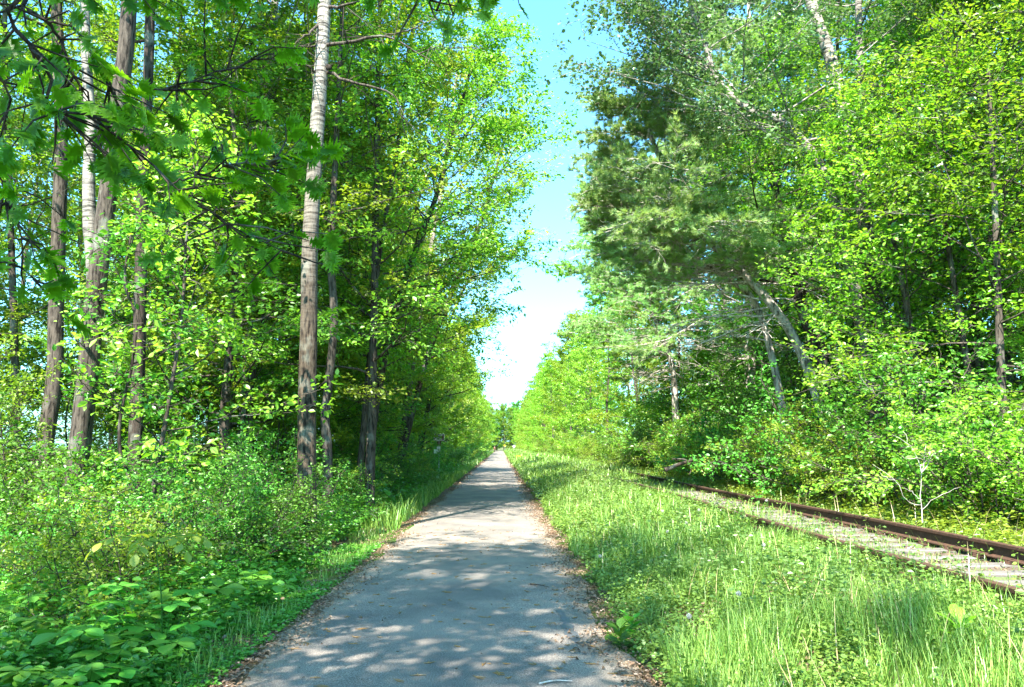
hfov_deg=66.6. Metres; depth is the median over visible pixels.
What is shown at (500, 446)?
broadleaf tree
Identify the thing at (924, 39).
broadleaf tree
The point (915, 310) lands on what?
broadleaf tree
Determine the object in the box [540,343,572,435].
broadleaf tree
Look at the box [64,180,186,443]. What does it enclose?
broadleaf tree
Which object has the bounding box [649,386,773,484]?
shrub
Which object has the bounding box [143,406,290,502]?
shrub
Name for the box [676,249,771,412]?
broadleaf tree
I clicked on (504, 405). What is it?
broadleaf tree
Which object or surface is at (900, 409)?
shrub
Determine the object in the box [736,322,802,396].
broadleaf tree
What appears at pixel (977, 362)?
leafy tree
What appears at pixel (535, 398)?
broadleaf tree
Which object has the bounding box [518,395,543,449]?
broadleaf tree
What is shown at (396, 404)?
broadleaf tree
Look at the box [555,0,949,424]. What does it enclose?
pine tree
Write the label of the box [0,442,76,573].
shrub
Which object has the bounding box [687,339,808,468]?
shrub
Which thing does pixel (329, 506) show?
shrub
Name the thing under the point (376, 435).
sapling
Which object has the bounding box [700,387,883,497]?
shrub
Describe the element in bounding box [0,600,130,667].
broad leaved plant
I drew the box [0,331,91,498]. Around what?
sapling
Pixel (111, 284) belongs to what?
broadleaf tree
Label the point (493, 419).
broadleaf tree
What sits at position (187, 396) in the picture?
sapling
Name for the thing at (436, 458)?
shrub
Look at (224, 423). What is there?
broadleaf tree
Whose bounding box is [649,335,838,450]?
shrub
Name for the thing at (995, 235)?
leafy tree
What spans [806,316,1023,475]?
shrub
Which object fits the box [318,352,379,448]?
broadleaf tree
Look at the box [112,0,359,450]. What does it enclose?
slender tree
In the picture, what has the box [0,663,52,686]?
broad leaved plant
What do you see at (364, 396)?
slender tree
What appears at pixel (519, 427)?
broadleaf tree
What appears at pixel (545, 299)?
sky
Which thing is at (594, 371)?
broadleaf tree
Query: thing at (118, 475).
shrub
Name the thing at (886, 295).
broadleaf tree
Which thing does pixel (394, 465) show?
shrub
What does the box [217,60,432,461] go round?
broadleaf tree
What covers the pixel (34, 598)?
broad leaved plant
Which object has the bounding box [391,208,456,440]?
broadleaf tree
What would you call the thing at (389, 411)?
sapling
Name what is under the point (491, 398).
broadleaf tree
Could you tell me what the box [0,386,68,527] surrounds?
shrub
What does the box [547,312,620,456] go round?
broadleaf tree
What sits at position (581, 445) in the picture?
shrub
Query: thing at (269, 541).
shrub
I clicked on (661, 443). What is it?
shrub
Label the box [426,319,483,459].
broadleaf tree
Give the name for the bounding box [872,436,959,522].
bare sapling
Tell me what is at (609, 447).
shrub
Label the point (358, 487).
shrub
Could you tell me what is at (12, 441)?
shrub
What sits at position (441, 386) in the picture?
broadleaf tree
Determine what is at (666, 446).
shrub
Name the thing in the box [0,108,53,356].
broadleaf tree
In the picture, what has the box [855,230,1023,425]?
sapling
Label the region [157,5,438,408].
broadleaf tree
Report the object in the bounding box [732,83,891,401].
broadleaf tree
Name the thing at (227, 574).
broad leaved plant
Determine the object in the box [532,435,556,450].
shrub
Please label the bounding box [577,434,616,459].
shrub
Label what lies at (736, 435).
shrub
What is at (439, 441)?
signpost
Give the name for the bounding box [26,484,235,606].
shrub
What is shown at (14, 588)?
broad leaved plant
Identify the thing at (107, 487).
shrub
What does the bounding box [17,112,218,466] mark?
broadleaf tree
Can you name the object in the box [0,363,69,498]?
sapling
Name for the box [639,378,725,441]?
shrub
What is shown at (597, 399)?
broadleaf tree
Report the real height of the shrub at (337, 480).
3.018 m
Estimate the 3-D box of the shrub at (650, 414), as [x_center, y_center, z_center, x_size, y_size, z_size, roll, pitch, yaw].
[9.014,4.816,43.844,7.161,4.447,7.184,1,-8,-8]
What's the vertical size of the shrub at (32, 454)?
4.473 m
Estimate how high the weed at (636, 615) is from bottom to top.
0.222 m
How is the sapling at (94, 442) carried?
on the ground at (336, 577)
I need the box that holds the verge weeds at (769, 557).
[536,468,1023,684]
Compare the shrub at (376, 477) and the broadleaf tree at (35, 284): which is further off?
the broadleaf tree at (35, 284)
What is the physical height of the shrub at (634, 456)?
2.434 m
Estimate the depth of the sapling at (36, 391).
21.00 m
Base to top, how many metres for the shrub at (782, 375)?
6.748 m
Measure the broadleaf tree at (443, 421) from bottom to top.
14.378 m
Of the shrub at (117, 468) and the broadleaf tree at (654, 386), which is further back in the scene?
the broadleaf tree at (654, 386)
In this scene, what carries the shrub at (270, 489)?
on the ground at (336, 577)
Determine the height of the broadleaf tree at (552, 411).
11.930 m
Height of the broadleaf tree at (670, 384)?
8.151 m
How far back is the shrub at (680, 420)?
29.61 m
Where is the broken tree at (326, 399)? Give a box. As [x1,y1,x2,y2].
[163,0,482,534]
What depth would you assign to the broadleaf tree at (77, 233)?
24.33 m
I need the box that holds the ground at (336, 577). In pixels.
[0,447,1023,686]
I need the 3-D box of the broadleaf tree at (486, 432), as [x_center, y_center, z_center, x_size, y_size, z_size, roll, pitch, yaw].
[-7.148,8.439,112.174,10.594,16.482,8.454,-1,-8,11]
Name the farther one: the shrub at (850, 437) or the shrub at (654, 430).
the shrub at (654, 430)
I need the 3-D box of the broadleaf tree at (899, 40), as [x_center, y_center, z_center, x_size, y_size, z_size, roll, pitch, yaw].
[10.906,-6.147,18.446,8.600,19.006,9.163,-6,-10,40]
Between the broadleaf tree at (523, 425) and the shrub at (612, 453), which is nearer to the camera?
the shrub at (612, 453)
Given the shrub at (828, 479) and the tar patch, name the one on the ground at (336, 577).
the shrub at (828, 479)
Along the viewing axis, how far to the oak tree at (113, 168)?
5.42 m
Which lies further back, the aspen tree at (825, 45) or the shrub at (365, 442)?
the shrub at (365, 442)
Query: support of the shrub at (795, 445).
on the ground at (336, 577)
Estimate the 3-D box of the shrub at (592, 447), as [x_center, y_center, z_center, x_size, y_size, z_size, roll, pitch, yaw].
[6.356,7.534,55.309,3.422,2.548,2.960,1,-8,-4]
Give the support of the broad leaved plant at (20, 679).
on the ground at (336, 577)
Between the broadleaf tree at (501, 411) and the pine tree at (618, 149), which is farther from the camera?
the broadleaf tree at (501, 411)
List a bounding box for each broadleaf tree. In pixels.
[0,0,116,440]
[0,0,208,439]
[0,0,434,449]
[0,5,81,300]
[0,48,124,469]
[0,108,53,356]
[0,171,188,468]
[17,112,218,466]
[26,61,322,452]
[27,0,418,493]
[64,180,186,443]
[70,218,219,459]
[109,72,281,459]
[126,176,364,497]
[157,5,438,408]
[182,15,397,436]
[190,158,384,483]
[190,260,364,474]
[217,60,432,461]
[237,248,396,481]
[256,288,361,467]
[257,384,357,464]
[292,378,404,446]
[316,133,438,436]
[318,141,498,445]
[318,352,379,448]
[332,257,440,446]
[335,372,397,450]
[347,320,400,458]
[349,170,466,451]
[353,205,494,465]
[354,108,484,457]
[354,319,419,458]
[355,252,417,443]
[382,214,463,439]
[382,253,456,444]
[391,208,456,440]
[397,315,489,459]
[399,320,452,454]
[413,316,474,455]
[423,307,473,444]
[425,349,458,450]
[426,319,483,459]
[441,340,487,447]
[446,359,499,448]
[464,361,487,450]
[468,356,496,444]
[468,386,497,444]
[468,389,485,447]
[476,376,491,453]
[478,403,496,449]
[486,406,499,446]
[487,414,499,450]
[488,404,498,445]
[489,413,507,450]
[491,403,511,448]
[492,412,506,445]
[493,400,515,450]
[500,407,516,448]
[506,400,522,444]
[510,394,523,442]
[510,409,520,447]
[512,407,527,445]
[513,401,526,448]
[516,389,532,448]
[517,377,554,447]
[517,409,534,444]
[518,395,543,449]
[519,359,553,442]
[519,379,554,449]
[520,393,533,448]
[521,369,559,450]
[524,356,576,444]
[527,349,575,451]
[530,310,601,439]
[536,314,610,445]
[539,361,588,443]
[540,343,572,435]
[544,347,592,430]
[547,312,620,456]
[548,355,586,431]
[551,309,620,438]
[559,333,621,436]
[566,300,644,451]
[570,284,635,439]
[578,290,685,465]
[580,291,653,438]
[587,290,671,442]
[602,268,729,459]
[631,288,705,423]
[633,160,735,394]
[651,54,819,379]
[653,351,683,418]
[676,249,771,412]
[678,15,948,406]
[680,43,859,410]
[698,0,999,379]
[710,269,794,405]
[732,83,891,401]
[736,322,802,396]
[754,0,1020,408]
[756,295,848,405]
[768,0,1023,395]
[794,201,944,372]
[800,56,1023,402]
[808,0,1023,373]
[835,248,960,403]
[844,5,1023,403]
[862,1,1023,383]
[866,0,1023,358]
[887,289,933,374]
[908,0,1023,370]
[976,208,1023,280]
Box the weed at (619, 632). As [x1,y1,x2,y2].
[605,617,635,645]
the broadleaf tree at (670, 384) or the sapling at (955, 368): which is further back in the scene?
the broadleaf tree at (670, 384)
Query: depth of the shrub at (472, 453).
84.88 m
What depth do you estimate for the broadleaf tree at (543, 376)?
139.21 m
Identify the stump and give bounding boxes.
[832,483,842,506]
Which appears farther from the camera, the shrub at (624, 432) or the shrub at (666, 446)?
the shrub at (624, 432)
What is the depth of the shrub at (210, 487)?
11.07 m
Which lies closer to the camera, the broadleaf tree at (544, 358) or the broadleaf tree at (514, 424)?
the broadleaf tree at (544, 358)
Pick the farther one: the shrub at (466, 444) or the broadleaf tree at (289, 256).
the shrub at (466, 444)
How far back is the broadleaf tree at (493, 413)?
317.92 m
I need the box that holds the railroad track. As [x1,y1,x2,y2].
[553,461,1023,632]
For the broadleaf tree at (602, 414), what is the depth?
46.60 m
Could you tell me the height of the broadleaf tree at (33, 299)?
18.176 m
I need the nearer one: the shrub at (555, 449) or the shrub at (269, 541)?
the shrub at (269, 541)
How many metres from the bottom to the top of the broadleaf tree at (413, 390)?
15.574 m
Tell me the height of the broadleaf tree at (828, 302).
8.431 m
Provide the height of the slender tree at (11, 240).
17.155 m
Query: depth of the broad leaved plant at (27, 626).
5.92 m
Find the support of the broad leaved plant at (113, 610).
on the ground at (336, 577)
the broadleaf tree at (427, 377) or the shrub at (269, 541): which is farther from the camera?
the broadleaf tree at (427, 377)
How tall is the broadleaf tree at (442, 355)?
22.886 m
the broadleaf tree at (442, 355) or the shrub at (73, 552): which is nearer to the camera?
the shrub at (73, 552)
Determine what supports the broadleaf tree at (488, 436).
on the ground at (336, 577)
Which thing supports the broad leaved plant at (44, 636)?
on the ground at (336, 577)
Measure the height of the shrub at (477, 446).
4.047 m
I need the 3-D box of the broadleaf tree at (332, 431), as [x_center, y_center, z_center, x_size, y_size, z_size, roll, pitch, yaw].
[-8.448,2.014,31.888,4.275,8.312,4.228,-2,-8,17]
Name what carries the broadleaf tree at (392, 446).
on the ground at (336, 577)
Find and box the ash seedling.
[85,533,217,633]
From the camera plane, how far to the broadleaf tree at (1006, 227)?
22.71 m
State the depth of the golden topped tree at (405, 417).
36.29 m
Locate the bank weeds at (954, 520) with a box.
[609,461,1023,546]
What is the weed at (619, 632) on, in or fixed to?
on the ground at (336, 577)
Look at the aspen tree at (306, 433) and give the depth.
13.57 m
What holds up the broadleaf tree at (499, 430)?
on the ground at (336, 577)
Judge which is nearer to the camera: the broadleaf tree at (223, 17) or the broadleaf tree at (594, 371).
the broadleaf tree at (223, 17)
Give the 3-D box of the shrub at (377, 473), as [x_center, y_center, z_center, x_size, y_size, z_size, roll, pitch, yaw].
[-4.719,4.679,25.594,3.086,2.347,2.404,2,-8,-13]
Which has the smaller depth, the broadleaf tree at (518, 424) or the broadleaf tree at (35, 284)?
the broadleaf tree at (35, 284)
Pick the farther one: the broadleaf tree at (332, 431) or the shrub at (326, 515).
the broadleaf tree at (332, 431)
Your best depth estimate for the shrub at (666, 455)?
29.77 m
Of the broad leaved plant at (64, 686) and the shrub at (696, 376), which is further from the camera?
the shrub at (696, 376)
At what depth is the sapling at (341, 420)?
29.05 m
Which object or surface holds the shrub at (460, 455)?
on the ground at (336, 577)
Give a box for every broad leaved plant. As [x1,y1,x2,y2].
[0,581,28,603]
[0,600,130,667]
[0,603,19,623]
[0,606,106,662]
[0,638,145,685]
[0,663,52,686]
[0,665,141,686]
[5,615,62,652]
[14,583,194,628]
[30,626,194,684]
[34,585,133,615]
[43,662,104,686]
[46,685,78,686]
[51,572,122,595]
[56,613,179,653]
[88,581,217,651]
[119,583,245,631]
[134,573,235,619]
[197,571,295,605]
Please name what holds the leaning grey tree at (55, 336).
on the ground at (336, 577)
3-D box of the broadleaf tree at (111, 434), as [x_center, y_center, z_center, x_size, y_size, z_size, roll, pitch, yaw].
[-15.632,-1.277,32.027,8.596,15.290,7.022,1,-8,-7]
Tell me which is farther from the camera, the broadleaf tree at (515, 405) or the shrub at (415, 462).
the broadleaf tree at (515, 405)
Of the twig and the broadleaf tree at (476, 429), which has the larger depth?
the broadleaf tree at (476, 429)
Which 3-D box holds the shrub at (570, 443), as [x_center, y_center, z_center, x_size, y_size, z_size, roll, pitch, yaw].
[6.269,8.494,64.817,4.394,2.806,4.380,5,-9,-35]
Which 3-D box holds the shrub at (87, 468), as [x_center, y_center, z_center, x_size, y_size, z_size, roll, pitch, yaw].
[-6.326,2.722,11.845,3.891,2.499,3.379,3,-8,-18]
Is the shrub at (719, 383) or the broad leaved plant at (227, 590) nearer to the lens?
the broad leaved plant at (227, 590)
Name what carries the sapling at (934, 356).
on the ground at (336, 577)
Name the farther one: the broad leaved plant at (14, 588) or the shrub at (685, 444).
the shrub at (685, 444)
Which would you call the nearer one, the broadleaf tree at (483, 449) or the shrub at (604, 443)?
the shrub at (604, 443)
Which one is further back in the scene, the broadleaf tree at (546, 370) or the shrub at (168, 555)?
the broadleaf tree at (546, 370)
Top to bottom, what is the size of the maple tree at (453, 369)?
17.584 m
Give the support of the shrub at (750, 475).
on the ground at (336, 577)
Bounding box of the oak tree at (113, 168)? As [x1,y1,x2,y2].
[0,0,528,340]
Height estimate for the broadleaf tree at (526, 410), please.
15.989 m
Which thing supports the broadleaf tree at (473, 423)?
on the ground at (336, 577)
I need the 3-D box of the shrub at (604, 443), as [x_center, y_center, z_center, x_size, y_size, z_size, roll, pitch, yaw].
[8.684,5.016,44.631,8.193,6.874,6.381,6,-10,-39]
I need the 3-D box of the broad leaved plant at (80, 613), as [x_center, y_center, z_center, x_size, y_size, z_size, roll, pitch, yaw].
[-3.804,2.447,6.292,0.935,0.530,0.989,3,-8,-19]
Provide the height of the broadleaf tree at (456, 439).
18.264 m
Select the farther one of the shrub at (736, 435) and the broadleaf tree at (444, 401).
the broadleaf tree at (444, 401)
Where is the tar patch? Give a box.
[556,609,591,643]
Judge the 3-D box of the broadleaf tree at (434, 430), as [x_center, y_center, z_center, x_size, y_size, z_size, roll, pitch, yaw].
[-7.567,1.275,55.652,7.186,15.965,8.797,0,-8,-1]
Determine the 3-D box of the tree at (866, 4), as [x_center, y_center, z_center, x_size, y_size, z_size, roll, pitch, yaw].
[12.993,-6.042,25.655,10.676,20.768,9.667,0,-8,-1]
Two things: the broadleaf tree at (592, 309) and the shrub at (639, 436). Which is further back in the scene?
the broadleaf tree at (592, 309)
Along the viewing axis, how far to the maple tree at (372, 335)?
19.13 m
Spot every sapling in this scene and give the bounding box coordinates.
[0,321,37,445]
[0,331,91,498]
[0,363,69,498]
[0,369,72,495]
[2,288,142,470]
[30,90,343,529]
[50,190,226,564]
[62,282,195,465]
[67,338,161,476]
[93,339,236,488]
[110,390,189,463]
[198,416,261,473]
[209,389,318,464]
[229,362,322,502]
[235,382,318,495]
[316,409,360,467]
[330,338,423,476]
[346,389,400,457]
[842,319,940,413]
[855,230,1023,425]
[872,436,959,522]
[877,305,1023,459]
[897,213,1023,423]
[905,328,995,469]
[906,230,1023,430]
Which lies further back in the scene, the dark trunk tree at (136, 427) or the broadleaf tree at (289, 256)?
the broadleaf tree at (289, 256)
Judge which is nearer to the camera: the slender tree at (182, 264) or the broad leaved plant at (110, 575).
the broad leaved plant at (110, 575)
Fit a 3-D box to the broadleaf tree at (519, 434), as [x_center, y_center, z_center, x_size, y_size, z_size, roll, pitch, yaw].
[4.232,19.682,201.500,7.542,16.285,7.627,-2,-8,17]
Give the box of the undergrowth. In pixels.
[0,460,461,686]
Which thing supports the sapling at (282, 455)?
on the ground at (336, 577)
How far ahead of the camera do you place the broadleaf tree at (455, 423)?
74.20 m
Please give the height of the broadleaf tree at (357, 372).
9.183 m
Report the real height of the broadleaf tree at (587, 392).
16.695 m
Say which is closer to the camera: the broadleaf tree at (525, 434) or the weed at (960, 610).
the weed at (960, 610)
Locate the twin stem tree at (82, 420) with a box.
[61,1,136,540]
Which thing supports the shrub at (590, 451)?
on the ground at (336, 577)
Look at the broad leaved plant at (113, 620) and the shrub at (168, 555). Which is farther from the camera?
the shrub at (168, 555)
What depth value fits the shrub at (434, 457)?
46.69 m
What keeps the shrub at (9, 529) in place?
on the ground at (336, 577)
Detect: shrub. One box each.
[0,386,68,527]
[0,418,94,487]
[0,422,86,549]
[0,431,199,566]
[0,439,226,545]
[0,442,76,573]
[0,444,101,499]
[0,461,127,540]
[0,463,179,591]
[0,469,239,632]
[0,475,161,615]
[0,505,35,553]
[0,516,47,605]
[24,465,146,519]
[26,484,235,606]
[30,428,193,510]
[62,437,182,489]
[70,475,249,579]
[89,426,336,591]
[94,437,274,571]
[97,416,290,558]
[123,459,233,492]
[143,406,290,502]
[144,412,278,494]
[172,432,343,569]
[176,461,337,558]
[185,455,337,566]
[216,428,390,548]
[244,495,339,564]
[260,484,341,526]
[284,483,351,534]
[287,425,400,479]
[294,451,406,522]
[316,460,409,522]
[317,412,404,471]
[320,455,394,507]
[334,450,384,494]
[335,464,382,495]
[336,462,416,501]
[351,460,411,496]
[353,449,406,487]
[376,443,416,487]
[376,443,430,490]
[377,438,448,491]
[379,459,413,490]
[383,450,434,476]
[390,430,460,477]
[390,444,446,484]
[390,449,432,474]
[406,441,460,473]
[432,441,467,466]
[443,432,480,463]
[466,443,482,459]
[469,443,482,455]
[531,437,547,451]
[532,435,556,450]
[547,443,559,453]
[549,437,579,453]
[555,426,596,455]
[562,430,599,459]
[564,432,598,458]
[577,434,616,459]
[578,433,615,461]
[579,430,630,465]
[579,435,610,457]
[591,376,712,449]
[594,429,624,459]
[595,426,653,465]
[596,420,660,465]
[598,391,686,448]
[600,425,643,466]
[602,379,695,459]
[607,422,685,468]
[612,424,657,467]
[618,417,706,474]
[620,351,812,474]
[622,438,654,465]
[624,419,684,471]
[625,354,774,465]
[630,407,734,478]
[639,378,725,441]
[643,365,742,441]
[644,425,696,475]
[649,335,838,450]
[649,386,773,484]
[649,427,732,482]
[652,430,716,474]
[654,395,846,491]
[656,366,774,438]
[675,419,749,483]
[682,346,907,504]
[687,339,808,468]
[688,394,730,441]
[695,329,942,486]
[697,333,856,435]
[697,439,802,486]
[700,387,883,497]
[705,424,805,484]
[727,398,860,483]
[730,321,894,485]
[757,398,989,507]
[768,333,1023,524]
[792,368,1023,532]
[801,412,989,510]
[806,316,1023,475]
[850,381,962,478]
[859,332,1023,519]
[904,390,1023,502]
[908,385,1023,501]
[962,394,1023,447]
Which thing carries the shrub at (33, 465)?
on the ground at (336, 577)
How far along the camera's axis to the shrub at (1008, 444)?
10.96 m
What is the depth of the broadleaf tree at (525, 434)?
190.15 m
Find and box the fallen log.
[664,459,692,471]
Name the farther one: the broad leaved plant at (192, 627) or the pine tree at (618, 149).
the pine tree at (618, 149)
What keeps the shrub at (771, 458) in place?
on the ground at (336, 577)
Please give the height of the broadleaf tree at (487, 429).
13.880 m
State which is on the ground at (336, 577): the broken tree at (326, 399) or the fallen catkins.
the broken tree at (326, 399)
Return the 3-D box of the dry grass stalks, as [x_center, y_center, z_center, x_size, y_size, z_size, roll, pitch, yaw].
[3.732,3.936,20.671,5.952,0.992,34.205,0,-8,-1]
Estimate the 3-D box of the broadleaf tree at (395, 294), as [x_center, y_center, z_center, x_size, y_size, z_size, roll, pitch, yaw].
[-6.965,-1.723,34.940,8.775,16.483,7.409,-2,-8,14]
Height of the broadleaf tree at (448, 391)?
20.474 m
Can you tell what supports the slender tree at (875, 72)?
on the ground at (336, 577)
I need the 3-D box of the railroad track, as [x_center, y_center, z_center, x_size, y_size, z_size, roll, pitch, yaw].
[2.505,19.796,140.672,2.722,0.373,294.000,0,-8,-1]
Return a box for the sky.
[0,0,1020,447]
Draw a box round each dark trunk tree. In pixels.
[35,0,338,499]
[659,61,943,492]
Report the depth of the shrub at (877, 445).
12.45 m
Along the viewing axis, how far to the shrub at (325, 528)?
12.52 m
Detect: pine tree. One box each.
[549,164,801,435]
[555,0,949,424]
[564,51,881,419]
[565,156,924,487]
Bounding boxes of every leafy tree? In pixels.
[753,64,1023,491]
[764,0,1023,479]
[780,0,1023,505]
[790,35,1023,504]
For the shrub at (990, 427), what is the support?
on the ground at (336, 577)
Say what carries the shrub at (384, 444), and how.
on the ground at (336, 577)
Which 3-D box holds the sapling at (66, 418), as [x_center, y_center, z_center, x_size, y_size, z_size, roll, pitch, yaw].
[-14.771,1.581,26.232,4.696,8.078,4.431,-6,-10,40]
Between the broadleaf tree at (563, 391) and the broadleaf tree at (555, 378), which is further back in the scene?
the broadleaf tree at (555, 378)
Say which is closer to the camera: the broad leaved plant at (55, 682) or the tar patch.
the broad leaved plant at (55, 682)
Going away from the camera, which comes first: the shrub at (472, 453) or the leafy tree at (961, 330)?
the leafy tree at (961, 330)
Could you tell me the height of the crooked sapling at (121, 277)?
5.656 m
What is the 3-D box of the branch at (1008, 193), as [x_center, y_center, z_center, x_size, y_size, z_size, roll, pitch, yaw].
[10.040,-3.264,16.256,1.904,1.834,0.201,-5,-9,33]
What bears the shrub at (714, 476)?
on the ground at (336, 577)
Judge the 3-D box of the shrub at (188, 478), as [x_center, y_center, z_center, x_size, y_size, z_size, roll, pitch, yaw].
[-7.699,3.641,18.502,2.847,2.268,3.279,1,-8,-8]
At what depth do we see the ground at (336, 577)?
8.38 m
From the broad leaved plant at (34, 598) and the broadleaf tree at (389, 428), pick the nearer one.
the broad leaved plant at (34, 598)
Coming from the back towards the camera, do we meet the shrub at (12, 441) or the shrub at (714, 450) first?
the shrub at (714, 450)
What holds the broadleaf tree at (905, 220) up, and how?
on the ground at (336, 577)
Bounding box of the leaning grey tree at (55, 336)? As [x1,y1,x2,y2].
[0,0,214,505]
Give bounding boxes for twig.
[539,680,571,684]
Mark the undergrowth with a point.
(142, 657)
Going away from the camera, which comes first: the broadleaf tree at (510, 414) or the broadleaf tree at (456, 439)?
the broadleaf tree at (456, 439)
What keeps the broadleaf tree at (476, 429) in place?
on the ground at (336, 577)
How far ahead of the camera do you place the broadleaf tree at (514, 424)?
294.50 m
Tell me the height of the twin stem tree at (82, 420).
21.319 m
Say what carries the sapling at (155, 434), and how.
on the ground at (336, 577)
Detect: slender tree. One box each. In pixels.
[0,0,181,493]
[4,0,292,481]
[104,41,273,457]
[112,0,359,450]
[271,0,539,498]
[800,0,1023,390]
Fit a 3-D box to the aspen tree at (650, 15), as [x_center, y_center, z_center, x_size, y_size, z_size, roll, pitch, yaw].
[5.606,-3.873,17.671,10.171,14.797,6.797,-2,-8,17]
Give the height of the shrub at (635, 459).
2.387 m
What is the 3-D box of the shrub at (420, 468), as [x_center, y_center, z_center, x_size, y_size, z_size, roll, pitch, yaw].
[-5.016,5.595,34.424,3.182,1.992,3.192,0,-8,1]
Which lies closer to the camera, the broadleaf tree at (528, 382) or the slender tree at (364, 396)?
the slender tree at (364, 396)
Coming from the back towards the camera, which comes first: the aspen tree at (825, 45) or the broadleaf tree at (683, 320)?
the broadleaf tree at (683, 320)
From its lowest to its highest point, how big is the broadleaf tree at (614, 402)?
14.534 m
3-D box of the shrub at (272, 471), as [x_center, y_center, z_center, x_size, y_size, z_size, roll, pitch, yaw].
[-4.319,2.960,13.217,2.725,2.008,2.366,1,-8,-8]
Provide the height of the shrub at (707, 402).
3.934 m
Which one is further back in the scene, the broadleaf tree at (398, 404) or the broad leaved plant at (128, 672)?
the broadleaf tree at (398, 404)
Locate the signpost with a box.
[434,434,443,476]
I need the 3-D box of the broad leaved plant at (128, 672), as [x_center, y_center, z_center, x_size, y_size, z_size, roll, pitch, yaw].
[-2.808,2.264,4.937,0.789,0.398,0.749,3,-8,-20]
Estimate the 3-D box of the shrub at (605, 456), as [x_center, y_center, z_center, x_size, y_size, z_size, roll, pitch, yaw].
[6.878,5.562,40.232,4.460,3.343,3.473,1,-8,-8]
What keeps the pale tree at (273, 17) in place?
on the ground at (336, 577)
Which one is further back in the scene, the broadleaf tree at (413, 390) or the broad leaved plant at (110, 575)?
the broadleaf tree at (413, 390)
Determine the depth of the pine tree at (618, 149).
19.54 m
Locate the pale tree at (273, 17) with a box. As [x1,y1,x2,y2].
[71,0,458,472]
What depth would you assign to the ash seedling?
6.26 m
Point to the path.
(416, 634)
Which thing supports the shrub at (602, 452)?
on the ground at (336, 577)
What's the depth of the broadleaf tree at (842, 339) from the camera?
26.84 m
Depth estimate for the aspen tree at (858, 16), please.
21.45 m
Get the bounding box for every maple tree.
[203,0,546,519]
[218,0,587,495]
[386,222,520,463]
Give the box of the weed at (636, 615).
[621,610,642,635]
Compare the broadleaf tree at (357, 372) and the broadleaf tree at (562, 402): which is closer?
the broadleaf tree at (357, 372)
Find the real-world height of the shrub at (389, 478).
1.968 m
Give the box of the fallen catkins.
[288,529,632,686]
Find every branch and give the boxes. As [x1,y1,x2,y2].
[672,458,691,474]
[943,154,1023,205]
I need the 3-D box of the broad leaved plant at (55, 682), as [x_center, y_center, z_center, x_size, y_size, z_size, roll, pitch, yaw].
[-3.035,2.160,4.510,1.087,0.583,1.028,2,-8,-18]
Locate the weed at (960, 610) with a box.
[936,603,981,643]
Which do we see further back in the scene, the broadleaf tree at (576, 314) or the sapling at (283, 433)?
the broadleaf tree at (576, 314)
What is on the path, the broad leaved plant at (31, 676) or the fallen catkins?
the fallen catkins
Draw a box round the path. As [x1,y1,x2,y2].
[239,451,652,686]
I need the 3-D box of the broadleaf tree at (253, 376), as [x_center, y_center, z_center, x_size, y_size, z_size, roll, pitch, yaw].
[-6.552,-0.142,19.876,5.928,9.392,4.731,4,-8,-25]
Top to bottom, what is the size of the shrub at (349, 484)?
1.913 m
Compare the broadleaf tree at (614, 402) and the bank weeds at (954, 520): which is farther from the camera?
the broadleaf tree at (614, 402)
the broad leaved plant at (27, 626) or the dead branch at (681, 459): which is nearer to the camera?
the broad leaved plant at (27, 626)
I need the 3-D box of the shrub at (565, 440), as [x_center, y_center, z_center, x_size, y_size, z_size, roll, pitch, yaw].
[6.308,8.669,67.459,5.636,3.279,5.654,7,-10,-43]
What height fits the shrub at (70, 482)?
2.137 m
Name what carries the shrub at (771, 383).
on the ground at (336, 577)
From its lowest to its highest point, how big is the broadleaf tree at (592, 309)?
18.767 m
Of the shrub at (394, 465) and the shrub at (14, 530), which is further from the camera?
the shrub at (394, 465)
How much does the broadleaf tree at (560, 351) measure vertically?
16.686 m
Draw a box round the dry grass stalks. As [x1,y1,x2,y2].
[529,464,1023,686]
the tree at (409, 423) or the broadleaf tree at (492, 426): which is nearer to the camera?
the tree at (409, 423)
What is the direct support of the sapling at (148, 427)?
on the ground at (336, 577)
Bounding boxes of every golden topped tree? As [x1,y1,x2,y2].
[348,11,540,458]
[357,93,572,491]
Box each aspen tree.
[267,0,490,557]
[534,0,1023,500]
[746,0,920,486]
[775,0,969,406]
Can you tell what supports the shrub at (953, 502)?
on the ground at (336, 577)
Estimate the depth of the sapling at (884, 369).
19.75 m
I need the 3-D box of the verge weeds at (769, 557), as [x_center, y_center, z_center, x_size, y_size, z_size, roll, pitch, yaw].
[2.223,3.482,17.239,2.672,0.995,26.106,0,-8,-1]
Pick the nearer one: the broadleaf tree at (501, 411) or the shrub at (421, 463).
the shrub at (421, 463)
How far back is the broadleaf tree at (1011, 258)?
14.32 m
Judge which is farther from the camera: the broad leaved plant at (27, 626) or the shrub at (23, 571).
the shrub at (23, 571)
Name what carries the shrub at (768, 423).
on the ground at (336, 577)
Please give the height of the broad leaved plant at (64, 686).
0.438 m
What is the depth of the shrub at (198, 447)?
21.30 m
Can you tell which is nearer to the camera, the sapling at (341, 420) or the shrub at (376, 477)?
the shrub at (376, 477)
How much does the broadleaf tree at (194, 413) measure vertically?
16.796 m
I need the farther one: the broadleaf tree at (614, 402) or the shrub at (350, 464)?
the broadleaf tree at (614, 402)

